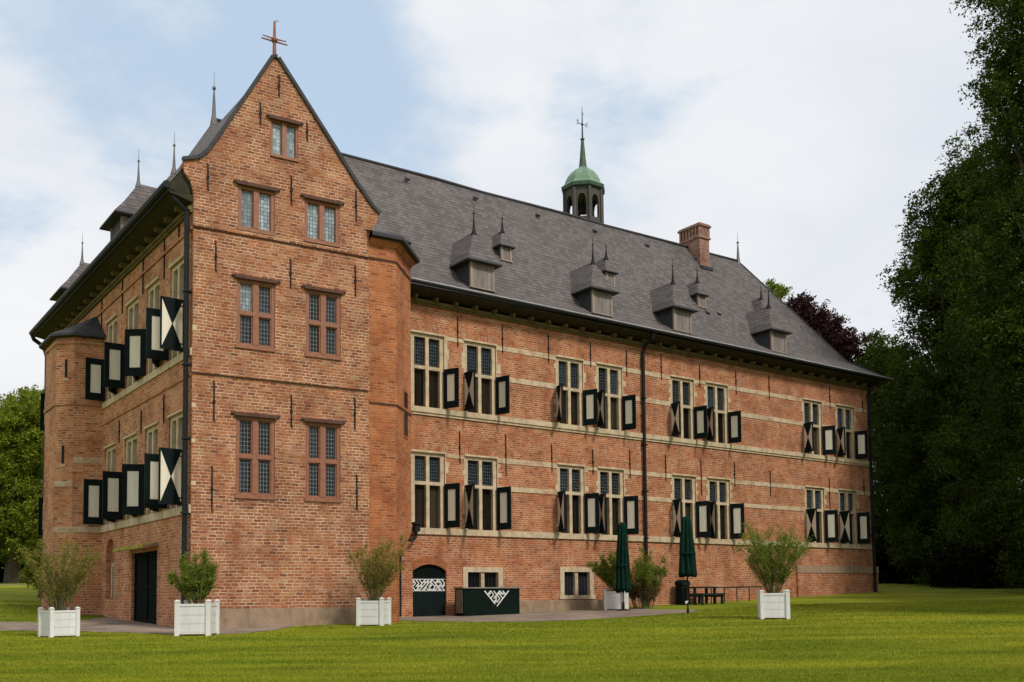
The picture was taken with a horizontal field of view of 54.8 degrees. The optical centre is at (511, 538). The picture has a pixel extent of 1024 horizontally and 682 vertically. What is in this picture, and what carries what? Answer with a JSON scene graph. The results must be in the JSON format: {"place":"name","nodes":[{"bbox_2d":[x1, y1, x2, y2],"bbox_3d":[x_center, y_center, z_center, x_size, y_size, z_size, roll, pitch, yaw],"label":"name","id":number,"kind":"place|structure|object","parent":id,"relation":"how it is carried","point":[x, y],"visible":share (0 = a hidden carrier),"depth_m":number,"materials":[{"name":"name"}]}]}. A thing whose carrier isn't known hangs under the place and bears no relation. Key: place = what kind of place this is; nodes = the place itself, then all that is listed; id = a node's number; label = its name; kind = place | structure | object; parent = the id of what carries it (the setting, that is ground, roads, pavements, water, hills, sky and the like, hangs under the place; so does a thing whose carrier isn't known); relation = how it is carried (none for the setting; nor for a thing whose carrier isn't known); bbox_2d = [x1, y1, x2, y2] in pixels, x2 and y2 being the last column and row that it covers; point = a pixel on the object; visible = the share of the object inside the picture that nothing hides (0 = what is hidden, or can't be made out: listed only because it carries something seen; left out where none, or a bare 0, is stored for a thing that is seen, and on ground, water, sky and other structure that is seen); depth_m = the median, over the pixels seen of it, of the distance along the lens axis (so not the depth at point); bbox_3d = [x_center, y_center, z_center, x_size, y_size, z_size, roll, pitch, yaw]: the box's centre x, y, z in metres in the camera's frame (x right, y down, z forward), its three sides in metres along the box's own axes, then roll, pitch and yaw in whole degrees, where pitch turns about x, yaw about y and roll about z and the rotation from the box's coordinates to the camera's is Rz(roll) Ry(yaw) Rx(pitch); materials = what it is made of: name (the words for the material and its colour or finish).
{"place":"outdoors","nodes":[
{"label":"outdoors","id":0,"kind":"place"},
{"bbox_2d":[0,608,696,634],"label":"path","id":1,"kind":"structure","parent":0,"point":[106,624],"depth_m":31.78,"materials":[{"name":"grey gravel"}]},
{"bbox_2d":[453,587,520,615],"bbox_3d":[-0.933,2.415,37.877,2.680,1.125,0.680,2,-4,-36],"label":"bar counter","id":2,"kind":"object","parent":1,"relation":"on","point":[475,601],"visible":0.99,"depth_m":37.48,"materials":[{"name":"paint"}]},
{"bbox_2d":[604,589,628,609],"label":"planter","id":3,"kind":"object","parent":1,"relation":"on","point":[613,599],"visible":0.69,"depth_m":40.25,"materials":[{"name":"white paint"}]},
{"bbox_2d":[586,550,615,590],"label":"shrub","id":4,"kind":"object","parent":3,"relation":"on","point":[607,574],"visible":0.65,"depth_m":40.49,"materials":[{"name":"green plant"}]},
{"bbox_2d":[615,522,630,610],"bbox_3d":[4.440,1.149,39.597,0.617,3.650,0.600,-1,-3,0],"label":"parasol","id":5,"kind":"object","parent":1,"relation":"on","point":[623,582],"visible":0.99,"depth_m":39.49,"materials":[{"name":"green fabric"}]},
{"bbox_2d":[0,0,1022,509],"label":"sky","id":6,"kind":"structure","parent":0,"point":[802,130],"materials":[{"name":"white"}]},
{"bbox_2d":[0,582,1023,681],"bbox_3d":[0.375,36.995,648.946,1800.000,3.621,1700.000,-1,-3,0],"label":"ground","id":7,"kind":"structure","parent":0,"point":[899,592],"depth_m":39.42,"materials":[{"name":"green plant"}]},
{"bbox_2d":[0,390,14,490],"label":"broadleaf tree","id":8,"kind":"object","parent":7,"relation":"on","point":[4,405],"visible":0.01,"depth_m":65.83,"materials":[{"name":"green plant"}]},
{"bbox_2d":[0,536,41,582],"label":"bush","id":9,"kind":"object","parent":7,"relation":"on","point":[2,572],"visible":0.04,"depth_m":63.72,"materials":[{"name":"green plant"}]},
{"bbox_2d":[0,384,43,582],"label":"broadleaf tree","id":10,"kind":"object","parent":7,"relation":"on","point":[21,462],"visible":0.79,"depth_m":60.93,"materials":[{"name":"green plant"}]},
{"bbox_2d":[18,543,41,597],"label":"bush","id":11,"kind":"object","parent":7,"relation":"on","point":[25,572],"visible":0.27,"depth_m":43.77,"materials":[{"name":"green plant"}]},
{"bbox_2d":[37,607,79,637],"bbox_3d":[-11.154,2.047,24.338,0.743,0.748,0.743,-4,-4,42],"label":"planter","id":12,"kind":"object","parent":7,"relation":"on","point":[53,623],"visible":0.94,"depth_m":24.14,"materials":[{"name":"white paint"}]},
{"bbox_2d":[18,532,103,610],"bbox_3d":[-11.161,0.855,24.398,2.016,2.003,1.584,1,-4,-26],"label":"shrub","id":13,"kind":"object","parent":12,"relation":"on","point":[67,594],"visible":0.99,"depth_m":24.33,"materials":[{"name":"green plant"}]},
{"bbox_2d":[174,599,219,635],"bbox_3d":[-7.750,1.940,24.362,0.884,0.890,0.884,0,-3,-2],"label":"planter","id":14,"kind":"object","parent":7,"relation":"on","point":[196,618],"visible":0.96,"depth_m":23.97,"materials":[{"name":"white paint"}]},
{"bbox_2d":[165,548,221,603],"bbox_3d":[-7.853,0.976,24.472,1.306,1.479,1.092,-1,-3,0],"label":"shrub","id":15,"kind":"object","parent":14,"relation":"on","point":[195,578],"visible":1,"depth_m":24.32,"materials":[{"name":"green plant"}]},
{"bbox_2d":[356,597,391,625],"bbox_3d":[-4.003,2.110,28.674,0.822,0.828,0.822,-1,-3,10],"label":"planter","id":16,"kind":"object","parent":7,"relation":"on","point":[373,612],"visible":0.96,"depth_m":28.33,"materials":[{"name":"white paint"}]},
{"bbox_2d":[344,534,410,600],"bbox_3d":[-3.906,0.856,28.712,2.020,2.080,1.742,-1,-3,0],"label":"shrub","id":17,"kind":"object","parent":16,"relation":"on","point":[379,569],"visible":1,"depth_m":28.63,"materials":[{"name":"green plant"}]},
{"bbox_2d":[29,20,892,627],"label":"castle","id":18,"kind":"structure","parent":7,"relation":"on","point":[291,350],"depth_m":37.63,"materials":[{"name":"brick"}]},
{"bbox_2d":[38,498,42,535],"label":"window","id":19,"kind":"structure","parent":18,"relation":"in","point":[40,512],"depth_m":41.19,"materials":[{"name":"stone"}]},
{"bbox_2d":[40,393,44,430],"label":"window","id":20,"kind":"structure","parent":18,"relation":"in","point":[42,399],"depth_m":41.44,"materials":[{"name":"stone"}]},
{"bbox_2d":[83,442,115,524],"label":"window","id":21,"kind":"structure","parent":18,"relation":"in","point":[92,498],"depth_m":34.99,"materials":[{"name":"wood"}]},
{"bbox_2d":[85,313,116,400],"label":"window","id":22,"kind":"structure","parent":18,"relation":"in","point":[94,371],"depth_m":35.23,"materials":[{"name":"wood"}]},
{"bbox_2d":[110,541,114,598],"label":"niche window","id":23,"kind":"structure","parent":18,"relation":"in","point":[112,555],"depth_m":34.72,"materials":[{"name":"stone"}]},
{"bbox_2d":[102,431,136,519],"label":"window","id":24,"kind":"structure","parent":18,"relation":"in","point":[111,481],"depth_m":32.90,"materials":[{"name":"wood"}]},
{"bbox_2d":[104,294,138,388],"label":"window","id":25,"kind":"structure","parent":18,"relation":"in","point":[114,377],"depth_m":33.18,"materials":[{"name":"wood"}]},
{"bbox_2d":[121,421,157,514],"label":"window","id":26,"kind":"structure","parent":18,"relation":"in","point":[132,474],"depth_m":31.17,"materials":[{"name":"wood"}]},
{"bbox_2d":[124,275,159,375],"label":"window","id":27,"kind":"structure","parent":18,"relation":"in","point":[135,339],"depth_m":31.47,"materials":[{"name":"wood"}]},
{"bbox_2d":[134,551,156,623],"bbox_3d":[-11.475,1.572,31.160,0.095,2.300,2.720,2,-4,-36],"label":"side door","id":28,"kind":"structure","parent":18,"relation":"in","point":[145,565],"depth_m":31.24,"materials":[{"name":"paint"}]},
{"bbox_2d":[144,408,182,508],"bbox_3d":[-9.967,-2.308,28.678,0.950,2.810,1.485,2,-4,-36],"label":"window","id":29,"kind":"structure","parent":18,"relation":"in","point":[163,470],"depth_m":28.25,"materials":[{"name":"wood"}]},
{"bbox_2d":[145,253,183,360],"bbox_3d":[-10.019,-6.785,28.946,0.950,2.900,1.485,2,-4,-36],"label":"window","id":30,"kind":"structure","parent":18,"relation":"in","point":[164,325],"depth_m":29.08,"materials":[{"name":"wood"}]},
{"bbox_2d":[231,273,280,351],"bbox_3d":[-7.507,-6.574,28.916,1.440,2.145,0.290,1,-4,-31],"label":"casement window","id":31,"kind":"structure","parent":18,"relation":"in","point":[255,296],"depth_m":28.90,"materials":[{"name":"brown glass"}]},
{"bbox_2d":[231,411,280,499],"bbox_3d":[-7.461,-2.391,28.676,1.450,2.485,0.290,1,-4,-31],"label":"casement window","id":32,"kind":"structure","parent":18,"relation":"in","point":[255,432],"depth_m":28.66,"materials":[{"name":"brown glass"}]},
{"bbox_2d":[233,179,280,236],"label":"casement window","id":33,"kind":"structure","parent":18,"relation":"in","point":[255,201],"depth_m":29.07,"materials":[{"name":"clear glass"}]},
{"bbox_2d":[266,114,303,162],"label":"casement window","id":34,"kind":"structure","parent":18,"relation":"in","point":[284,131],"depth_m":29.65,"materials":[{"name":"white glass"}]},
{"bbox_2d":[300,193,344,247],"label":"casement window","id":35,"kind":"structure","parent":18,"relation":"in","point":[321,214],"depth_m":30.13,"materials":[{"name":"clear glass"}]},
{"bbox_2d":[301,284,345,360],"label":"casement window","id":36,"kind":"structure","parent":18,"relation":"in","point":[322,304],"depth_m":29.97,"materials":[{"name":"brown glass"}]},
{"bbox_2d":[301,417,345,502],"bbox_3d":[-5.705,-2.347,29.741,1.400,2.485,0.290,1,-4,-31],"label":"casement window","id":37,"kind":"structure","parent":18,"relation":"in","point":[322,436],"depth_m":29.73,"materials":[{"name":"brown glass"}]},
{"bbox_2d":[413,564,444,616],"bbox_3d":[-3.179,1.987,37.524,1.490,2.040,0.085,2,-4,-36],"label":"arched door","id":38,"kind":"structure","parent":18,"relation":"in","point":[428,580],"depth_m":37.50,"materials":[{"name":"paint"}]},
{"bbox_2d":[411,329,458,408],"bbox_3d":[-3.090,-6.474,38.032,1.981,2.910,0.787,0,-3,-17],"label":"window","id":39,"kind":"structure","parent":18,"relation":"in","point":[426,350],"depth_m":38.01,"materials":[{"name":"stone"}]},
{"bbox_2d":[411,449,459,528],"bbox_3d":[-3.041,-1.881,37.767,1.990,2.950,0.781,0,-3,-17],"label":"window","id":40,"kind":"structure","parent":18,"relation":"in","point":[434,503],"depth_m":37.75,"materials":[{"name":"stone"}]},
{"bbox_2d":[463,567,502,586],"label":"basement window","id":41,"kind":"structure","parent":18,"relation":"in","point":[472,576],"depth_m":38.94,"materials":[{"name":"stone"}]},
{"bbox_2d":[461,339,509,414],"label":"window","id":42,"kind":"structure","parent":18,"relation":"in","point":[477,360],"depth_m":39.43,"materials":[{"name":"stone"}]},
{"bbox_2d":[462,454,511,530],"bbox_3d":[-1.042,-1.835,38.925,1.898,2.950,0.951,2,-4,-36],"label":"window","id":43,"kind":"structure","parent":18,"relation":"in","point":[481,511],"depth_m":39.16,"materials":[{"name":"stone"}]},
{"bbox_2d":[554,355,597,425],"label":"window","id":44,"kind":"structure","parent":18,"relation":"in","point":[570,409],"depth_m":42.17,"materials":[{"name":"stone"}]},
{"bbox_2d":[555,463,599,533],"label":"window","id":45,"kind":"structure","parent":18,"relation":"in","point":[572,501],"depth_m":41.91,"materials":[{"name":"stone"}]},
{"bbox_2d":[559,567,595,598],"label":"basement window","id":46,"kind":"structure","parent":18,"relation":"in","point":[575,582],"depth_m":41.77,"materials":[{"name":"stone"}]},
{"bbox_2d":[594,362,635,430],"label":"window","id":47,"kind":"structure","parent":18,"relation":"in","point":[614,412],"depth_m":43.50,"materials":[{"name":"stone"}]},
{"bbox_2d":[596,466,638,534],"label":"window","id":48,"kind":"structure","parent":18,"relation":"in","point":[609,483],"depth_m":43.23,"materials":[{"name":"stone"}]},
{"bbox_2d":[668,374,707,439],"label":"window","id":49,"kind":"structure","parent":18,"relation":"in","point":[681,390],"depth_m":46.17,"materials":[{"name":"stone"}]},
{"bbox_2d":[670,473,710,537],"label":"window","id":50,"kind":"structure","parent":18,"relation":"in","point":[683,486],"depth_m":45.92,"materials":[{"name":"stone"}]},
{"bbox_2d":[704,381,741,443],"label":"window","id":51,"kind":"structure","parent":18,"relation":"in","point":[715,396],"depth_m":47.57,"materials":[{"name":"stone"}]},
{"bbox_2d":[706,476,744,538],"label":"window","id":52,"kind":"structure","parent":18,"relation":"in","point":[717,488],"depth_m":47.38,"materials":[{"name":"stone"}]},
{"bbox_2d":[801,398,835,454],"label":"window","id":53,"kind":"structure","parent":18,"relation":"in","point":[812,410],"depth_m":51.94,"materials":[{"name":"stone"}]},
{"bbox_2d":[804,485,838,542],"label":"window","id":54,"kind":"structure","parent":18,"relation":"in","point":[814,513],"depth_m":51.65,"materials":[{"name":"stone"}]},
{"bbox_2d":[835,403,867,458],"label":"window","id":55,"kind":"structure","parent":18,"relation":"in","point":[845,432],"depth_m":53.64,"materials":[{"name":"stone"}]},
{"bbox_2d":[838,488,870,543],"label":"window","id":56,"kind":"structure","parent":18,"relation":"in","point":[848,530],"depth_m":53.27,"materials":[{"name":"stone"}]},
{"bbox_2d":[629,547,668,608],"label":"shrub","id":57,"kind":"object","parent":7,"relation":"on","point":[644,587],"visible":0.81,"depth_m":41.25,"materials":[{"name":"green plant"}]},
{"bbox_2d":[675,580,689,604],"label":"litter bin","id":58,"kind":"object","parent":7,"relation":"on","point":[680,591],"visible":0.9,"depth_m":44.54,"materials":[{"name":"black metal"}]},
{"bbox_2d":[678,516,696,613],"bbox_3d":[5.863,0.913,33.034,0.614,3.380,0.627,-1,-3,0],"label":"parasol","id":59,"kind":"object","parent":7,"relation":"on","point":[687,562],"visible":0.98,"depth_m":32.90,"materials":[{"name":"green fabric"}]},
{"bbox_2d":[684,587,725,604],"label":"picnic table","id":60,"kind":"object","parent":7,"relation":"on","point":[701,596],"visible":0.77,"depth_m":44.43,"materials":[{"name":"black wood"}]},
{"bbox_2d":[711,586,761,603],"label":"railing","id":61,"kind":"object","parent":7,"relation":"on","point":[749,587],"visible":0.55,"depth_m":46.26,"materials":[{"name":"black metal"}]},
{"bbox_2d":[757,590,789,619],"bbox_3d":[7.508,1.881,28.369,0.840,0.846,0.840,-1,-3,9],"label":"planter","id":62,"kind":"object","parent":7,"relation":"on","point":[773,605],"visible":0.97,"depth_m":28.01,"materials":[{"name":"white paint"}]},
{"bbox_2d":[730,516,814,592],"bbox_3d":[7.477,0.487,28.455,2.317,2.357,2.121,-1,-3,0],"label":"shrub","id":63,"kind":"object","parent":62,"relation":"in","point":[764,553],"visible":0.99,"depth_m":28.23,"materials":[{"name":"green plant"}]},
{"bbox_2d":[763,278,792,299],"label":"broadleaf tree","id":64,"kind":"object","parent":7,"relation":"on","point":[781,291],"visible":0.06,"depth_m":84.67,"materials":[{"name":"green plant"}]},
{"bbox_2d":[784,289,878,418],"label":"copper beech","id":65,"kind":"object","parent":7,"relation":"on","point":[828,327],"visible":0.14,"depth_m":79.48,"materials":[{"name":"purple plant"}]},
{"bbox_2d":[853,328,952,551],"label":"broadleaf tree","id":66,"kind":"object","parent":7,"relation":"on","point":[875,358],"visible":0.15,"depth_m":69.60,"materials":[{"name":"green plant"}]},
{"bbox_2d":[871,129,1023,585],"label":"broadleaf tree","id":67,"kind":"object","parent":7,"relation":"on","point":[953,206],"visible":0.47,"depth_m":60.78,"materials":[{"name":"green plant"}]},
{"bbox_2d":[917,0,1023,589],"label":"broadleaf tree","id":68,"kind":"object","parent":7,"relation":"on","point":[1003,332],"visible":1,"depth_m":49.81,"materials":[{"name":"green plant"}]},
{"bbox_2d":[919,274,1021,481],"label":"broadleaf tree","id":69,"kind":"object","parent":7,"relation":"on","point":[939,375],"visible":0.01,"depth_m":74.61,"materials":[{"name":"green plant"}]}
]}

